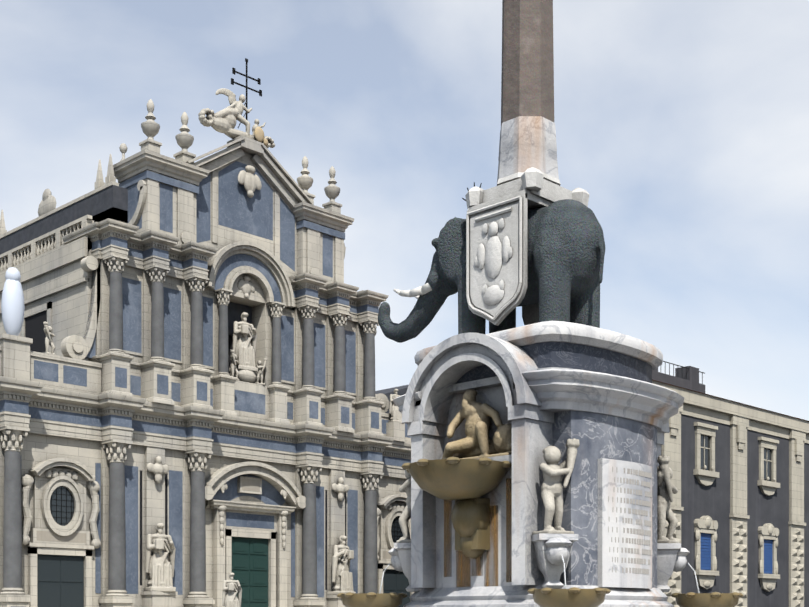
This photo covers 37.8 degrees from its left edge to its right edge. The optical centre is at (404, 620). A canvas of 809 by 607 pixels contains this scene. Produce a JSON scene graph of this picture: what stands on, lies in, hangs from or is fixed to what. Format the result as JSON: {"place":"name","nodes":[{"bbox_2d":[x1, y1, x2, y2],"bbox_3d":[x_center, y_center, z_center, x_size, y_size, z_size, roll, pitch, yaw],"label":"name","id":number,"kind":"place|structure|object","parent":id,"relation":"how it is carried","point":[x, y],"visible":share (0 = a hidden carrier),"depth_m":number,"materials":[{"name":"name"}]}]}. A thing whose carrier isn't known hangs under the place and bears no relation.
{"place":"outdoors","nodes":[
{"label":"outdoors","id":0,"kind":"place"},
{"bbox_2d":[222,573,241,606],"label":"parvis bishop statue","id":1,"kind":"object","parent":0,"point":[232,588],"visible":1,"depth_m":59.64,"materials":[{"name":"stone"}]},
{"bbox_2d":[0,0,808,420],"label":"sky","id":2,"kind":"structure","parent":0,"point":[684,124],"materials":[{"name":"blue"}]},
{"bbox_2d":[388,321,689,606],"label":"fountain pedestal","id":3,"kind":"object","parent":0,"point":[536,398],"visible":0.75,"depth_m":14.63,"materials":[{"name":"white stone"}]},
{"bbox_2d":[396,470,410,542],"bbox_3d":[0.152,-1.591,15.796,0.338,1.176,0.515,0,0,31],"label":"cherub statue","id":4,"kind":"object","parent":3,"relation":"on","point":[404,517],"visible":0.21,"depth_m":15.63,"materials":[{"name":"white stone"}]},
{"bbox_2d":[442,389,511,458],"bbox_3d":[0.939,-2.454,14.894,1.317,0.982,0.492,0,0,45],"label":"seated statue","id":5,"kind":"object","parent":3,"relation":"on","point":[476,443],"visible":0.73,"depth_m":14.84,"materials":[{"name":"stone"}]},
{"bbox_2d":[444,478,511,586],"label":"water streaks","id":6,"kind":"object","parent":3,"relation":"on","point":[460,558],"visible":0.23,"depth_m":14.81,"materials":[{"name":"brown liquid"}]},
{"bbox_2d":[445,385,511,445],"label":"niche wall","id":7,"kind":"structure","parent":3,"relation":"attached to","point":[494,398],"depth_m":15.04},
{"bbox_2d":[378,199,604,342],"bbox_3d":[1.082,-4.664,16.500,4.099,2.027,1.141,0,0,45],"label":"elephant lava statue","id":8,"kind":"object","parent":3,"relation":"on","point":[565,250],"visible":0.62,"depth_m":15.37,"materials":[{"name":"black stone"}]},
{"bbox_2d":[393,283,431,298],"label":"elephant tusks","id":9,"kind":"object","parent":8,"relation":"attached to","point":[416,293],"visible":0.48,"depth_m":17.06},
{"bbox_2d":[466,189,551,325],"bbox_3d":[1.625,-4.720,15.966,0.986,1.665,1.380,0,0,45],"label":"coat-of-arms shield","id":10,"kind":"object","parent":8,"relation":"on","point":[496,259],"visible":0.48,"depth_m":15.46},
{"bbox_2d":[465,167,589,208],"bbox_3d":[1.659,-5.710,15.932,1.220,0.370,1.300,0,0,45],"label":"marble obelisk base","id":11,"kind":"object","parent":8,"relation":"on","point":[537,182],"visible":0.62,"depth_m":15.59,"materials":[{"name":"white stone"}]},
{"bbox_2d":[497,116,558,181],"bbox_3d":[1.659,-6.275,15.932,0.804,0.760,0.804,0,0,45],"label":"obelisk base","id":12,"kind":"object","parent":11,"relation":"on","point":[526,143],"visible":0.85,"depth_m":15.59,"materials":[{"name":"white stone"}]},
{"bbox_2d":[501,0,553,124],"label":"obelisk","id":13,"kind":"object","parent":12,"relation":"on","point":[527,81],"visible":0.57,"depth_m":15.63,"materials":[{"name":"brown stone"}]},
{"bbox_2d":[336,457,742,606],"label":"fountain basins","id":14,"kind":"object","parent":3,"relation":"attached to","point":[465,484],"visible":0.69,"depth_m":14.45,"materials":[{"name":"brown stone"}]},
{"bbox_2d":[456,342,651,383],"bbox_3d":[1.802,-3.212,15.792,2.590,0.320,2.322,0,0,45],"label":"pedestal band","id":15,"kind":"object","parent":3,"relation":"attached to","point":[568,355],"visible":0.29,"depth_m":14.56,"materials":[{"name":"grey stone"}]},
{"bbox_2d":[532,438,579,534],"bbox_3d":[1.832,-1.591,14.143,0.515,1.176,0.338,0,0,-32],"label":"cherub statue","id":16,"kind":"object","parent":3,"relation":"on","point":[554,472],"visible":0.96,"depth_m":14.04,"materials":[{"name":"white stone"}]},
{"bbox_2d":[553,410,656,587],"bbox_3d":[1.802,-1.460,15.792,2.755,2.251,1.900,0,0,45],"label":"pedestal drum","id":17,"kind":"object","parent":3,"relation":"attached to","point":[599,435],"visible":0.1,"depth_m":14.40,"materials":[{"name":"grey stone"}]},
{"bbox_2d":[598,458,651,588],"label":"fountain inscription tablets","id":18,"kind":"object","parent":3,"relation":"on","point":[616,577],"visible":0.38,"depth_m":14.60,"materials":[{"name":"white stone"}]},
{"bbox_2d":[608,467,651,573],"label":"fountain inscription letters","id":19,"kind":"object","parent":18,"relation":"on","point":[646,522],"visible":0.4,"depth_m":14.82,"materials":[{"name":"grey stone"}]},
{"bbox_2d":[657,455,678,542],"bbox_3d":[3.451,-1.591,15.789,0.338,1.176,0.515,0,0,31],"label":"cherub statue","id":20,"kind":"object","parent":3,"relation":"on","point":[666,489],"visible":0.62,"depth_m":15.73,"materials":[{"name":"white stone"}]},
{"bbox_2d":[379,554,699,592],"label":"water jets","id":21,"kind":"object","parent":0,"point":[564,576],"visible":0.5,"depth_m":15.76},
{"bbox_2d":[652,366,704,392],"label":"rooftop structure","id":22,"kind":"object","parent":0,"point":[691,382],"depth_m":72.00,"materials":[{"name":"grey concrete"}]},
{"bbox_2d":[663,361,704,383],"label":"rooftop railing","id":23,"kind":"object","parent":22,"relation":"on","point":[680,366],"visible":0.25,"depth_m":70.70,"materials":[{"name":"grey metal"}]},
{"bbox_2d":[652,380,808,606],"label":"building facade trim","id":24,"kind":"structure","parent":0,"point":[740,419],"depth_m":69.88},
{"bbox_2d":[653,380,807,420],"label":"roof edge","id":25,"kind":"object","parent":24,"relation":"on","point":[727,399],"depth_m":68.50,"materials":[{"name":"beige stone"}]},
{"bbox_2d":[701,435,770,480],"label":"upper windows","id":26,"kind":"structure","parent":24,"relation":"in","point":[707,452],"depth_m":67.71,"materials":[{"name":"glass"}]},
{"bbox_2d":[701,533,771,573],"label":"lower windows","id":27,"kind":"structure","parent":24,"relation":"in","point":[705,551],"depth_m":67.70,"materials":[{"name":"blue glass"}]},
{"bbox_3d":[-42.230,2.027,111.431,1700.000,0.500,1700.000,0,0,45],"label":"piazza ground","id":28,"kind":"structure","parent":0,"visible":0},
{"bbox_2d":[0,99,413,606],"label":"church facade","id":29,"kind":"structure","parent":28,"relation":"on","point":[56,279],"depth_m":70.59,"materials":[{"name":"beige stone"}]},
{"bbox_2d":[1,267,24,335],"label":"wrapped statue","id":30,"kind":"object","parent":29,"relation":"on","point":[12,306],"visible":0.92,"depth_m":62.54,"materials":[{"name":"white fabric"}]},
{"bbox_2d":[43,321,54,354],"bbox_3d":[-19.441,-15.323,64.328,0.507,1.764,0.773,0,0,30],"label":"statue","id":31,"kind":"object","parent":29,"relation":"on","point":[48,330],"visible":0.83,"depth_m":64.25,"materials":[{"name":"stone"}]},
{"bbox_2d":[147,456,168,482],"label":"bust console","id":32,"kind":"object","parent":29,"relation":"attached to","point":[158,469],"visible":1,"depth_m":68.39,"materials":[{"name":"stone"}]},
{"bbox_2d":[144,523,175,591],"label":"saint statue bay","id":33,"kind":"object","parent":29,"relation":"on","point":[159,565],"visible":0.88,"depth_m":68.10,"materials":[{"name":"stone"}]},
{"bbox_2d":[25,310,345,589],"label":"wall recesses","id":34,"kind":"object","parent":29,"relation":"in","point":[34,328],"visible":0.21,"depth_m":70.89,"materials":[{"name":"stone"}]},
{"bbox_2d":[3,272,377,593],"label":"columns","id":35,"kind":"structure","parent":29,"relation":"attached to","point":[12,546],"depth_m":70.16,"materials":[{"name":"grey stone"}]},
{"bbox_2d":[0,185,408,413],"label":"cathedral roofs","id":36,"kind":"structure","parent":29,"relation":"on","point":[111,202],"depth_m":73.37,"materials":[{"name":"grey"}]},
{"bbox_2d":[0,161,410,606],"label":"facade wall panels","id":37,"kind":"object","parent":29,"relation":"attached to","point":[239,209],"visible":0.56,"depth_m":72.67,"materials":[{"name":"blue stone"}]},
{"bbox_2d":[37,479,391,558],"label":"inscription panels","id":38,"kind":"object","parent":29,"relation":"attached to","point":[250,485],"visible":0.76,"depth_m":65.35,"materials":[{"name":"beige stone"}]},
{"bbox_2d":[218,481,227,492],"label":"carved ornament","id":39,"kind":"object","parent":29,"relation":"attached to","point":[223,487],"visible":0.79,"depth_m":71.94,"materials":[{"name":"stone"}]},
{"bbox_2d":[37,554,409,606],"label":"side doors","id":40,"kind":"structure","parent":29,"relation":"in","point":[60,580],"depth_m":65.09,"materials":[{"name":"grey wood"}]},
{"bbox_2d":[50,486,402,542],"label":"oval windows","id":41,"kind":"structure","parent":29,"relation":"in","point":[63,505],"depth_m":64.86,"materials":[{"name":"black glass"}]},
{"bbox_2d":[50,58,402,542],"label":"cathedral ironwork","id":42,"kind":"object","parent":29,"relation":"attached to","point":[246,113],"visible":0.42,"depth_m":74.42,"materials":[{"name":"black metal"}]},
{"bbox_2d":[230,350,239,380],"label":"cherub statue","id":43,"kind":"object","parent":29,"relation":"on","point":[233,357],"visible":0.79,"depth_m":73.44,"materials":[{"name":"stone"}]},
{"bbox_2d":[198,88,274,147],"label":"pediment sculpture group","id":44,"kind":"object","parent":29,"relation":"on","point":[224,121],"visible":0.81,"depth_m":73.37,"materials":[{"name":"stone"}]},
{"bbox_2d":[229,312,257,371],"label":"saint statue","id":45,"kind":"object","parent":29,"relation":"on","point":[244,348],"visible":0.9,"depth_m":74.31,"materials":[{"name":"stone"}]},
{"bbox_2d":[237,275,254,298],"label":"carved ornament","id":46,"kind":"object","parent":29,"relation":"attached to","point":[246,285],"visible":0.96,"depth_m":74.19,"materials":[{"name":"stone"}]},
{"bbox_2d":[232,537,267,606],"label":"church door","id":47,"kind":"structure","parent":29,"relation":"in","point":[250,563],"depth_m":74.24,"materials":[{"name":"green wood"}]},
{"bbox_2d":[238,165,261,197],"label":"pediment coat of arms","id":48,"kind":"object","parent":29,"relation":"attached to","point":[249,179],"visible":1,"depth_m":73.95},
{"bbox_2d":[254,127,267,145],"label":"pediment cartouche shield","id":49,"kind":"object","parent":29,"relation":"attached to","point":[259,134],"visible":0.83,"depth_m":74.55,"materials":[{"name":"stone"}]},
{"bbox_2d":[256,358,266,384],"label":"cherub statue","id":50,"kind":"object","parent":29,"relation":"on","point":[260,368],"visible":0.92,"depth_m":74.91,"materials":[{"name":"stone"}]},
{"bbox_2d":[280,487,288,498],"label":"carved ornament","id":51,"kind":"object","parent":29,"relation":"attached to","point":[284,493],"visible":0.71,"depth_m":75.39,"materials":[{"name":"stone"}]},
{"bbox_2d":[332,477,348,500],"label":"bust console","id":52,"kind":"object","parent":29,"relation":"attached to","point":[340,488],"visible":1,"depth_m":78.59,"materials":[{"name":"stone"}]},
{"bbox_2d":[327,536,355,594],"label":"saint statue bay","id":53,"kind":"object","parent":29,"relation":"on","point":[342,577],"visible":0.96,"depth_m":78.23,"materials":[{"name":"stone"}]},
{"bbox_2d":[388,389,403,423],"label":"wing statue","id":54,"kind":"object","parent":29,"relation":"on","point":[396,414],"visible":0.6,"depth_m":82.42,"materials":[{"name":"stone"}]},
{"bbox_2d":[661,414,808,606],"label":"palazzo plaster walls","id":55,"kind":"structure","parent":28,"relation":"on","point":[698,501],"depth_m":70.95,"materials":[{"name":"grey paint"}]}
]}

